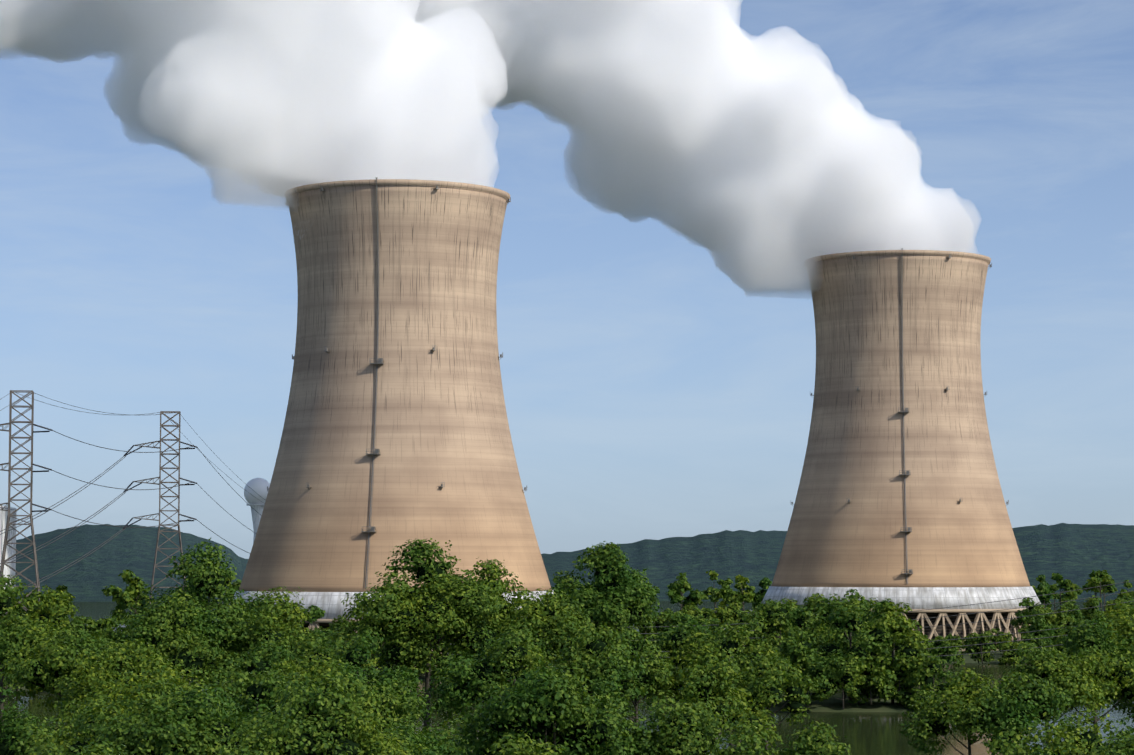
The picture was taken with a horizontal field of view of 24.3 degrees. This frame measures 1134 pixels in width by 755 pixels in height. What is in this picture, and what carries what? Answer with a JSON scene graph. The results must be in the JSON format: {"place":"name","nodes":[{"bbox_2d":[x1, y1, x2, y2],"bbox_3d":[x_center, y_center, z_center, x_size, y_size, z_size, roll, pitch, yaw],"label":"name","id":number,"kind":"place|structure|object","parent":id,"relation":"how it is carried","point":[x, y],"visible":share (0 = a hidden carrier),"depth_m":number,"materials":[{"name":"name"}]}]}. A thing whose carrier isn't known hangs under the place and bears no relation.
{"place":"outdoors","nodes":[
{"label":"outdoors","id":0,"kind":"place"},
{"bbox_2d":[0,0,1133,558],"label":"sky","id":1,"kind":"structure","parent":0,"point":[671,171],"materials":[{"name":"blue"}]},
{"bbox_2d":[4,601,1133,754],"bbox_3d":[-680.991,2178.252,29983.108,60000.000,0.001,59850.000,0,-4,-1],"label":"river water","id":2,"kind":"structure","parent":0,"point":[871,733],"depth_m":441.72,"materials":[{"name":"green liquid"}]},
{"bbox_2d":[5,523,1133,711],"bbox_3d":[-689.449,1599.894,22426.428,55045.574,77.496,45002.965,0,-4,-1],"label":"hills","id":3,"kind":"structure","parent":0,"point":[1077,554],"depth_m":2380.00,"materials":[{"name":"green plant"}]},
{"bbox_2d":[0,505,16,597],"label":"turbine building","id":4,"kind":"structure","parent":3,"relation":"on","point":[10,551],"depth_m":912.37,"materials":[{"name":"grey"}]},
{"bbox_2d":[0,390,51,623],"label":"pylon","id":5,"kind":"object","parent":3,"relation":"on","point":[11,499],"visible":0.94,"depth_m":580.78,"materials":[{"name":"metal"}]},
{"bbox_2d":[123,411,196,605],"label":"pylon","id":6,"kind":"object","parent":3,"relation":"on","point":[177,425],"visible":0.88,"depth_m":638.90,"materials":[{"name":"metal"}]},
{"bbox_2d":[244,478,269,542],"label":"water tower","id":7,"kind":"structure","parent":3,"relation":"on","point":[258,486],"depth_m":938.86,"materials":[{"name":"white metal"}]},
{"bbox_2d":[228,177,555,668],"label":"cooling tower","id":8,"kind":"structure","parent":3,"relation":"on","point":[396,431],"depth_m":651.86,"materials":[{"name":"concrete"}]},
{"bbox_2d":[0,570,1133,623],"bbox_3d":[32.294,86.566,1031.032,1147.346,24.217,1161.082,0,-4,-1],"label":"trees","id":9,"kind":"object","parent":3,"relation":"on","point":[134,590],"visible":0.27,"depth_m":1062.44,"materials":[{"name":"green plant"}]},
{"bbox_2d":[0,538,1133,754],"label":"bank trees","id":10,"kind":"object","parent":3,"relation":"on","point":[136,695],"visible":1,"depth_m":254.75,"materials":[{"name":"green plant"}]},
{"bbox_2d":[2,588,1133,711],"bbox_3d":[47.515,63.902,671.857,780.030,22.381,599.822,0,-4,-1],"label":"trees","id":11,"kind":"object","parent":3,"relation":"on","point":[851,649],"visible":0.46,"depth_m":485.72,"materials":[{"name":"green plant"}]},
{"bbox_2d":[761,248,1043,650],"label":"cooling tower","id":12,"kind":"structure","parent":3,"relation":"on","point":[899,498],"depth_m":796.11,"materials":[{"name":"concrete"}]}
]}

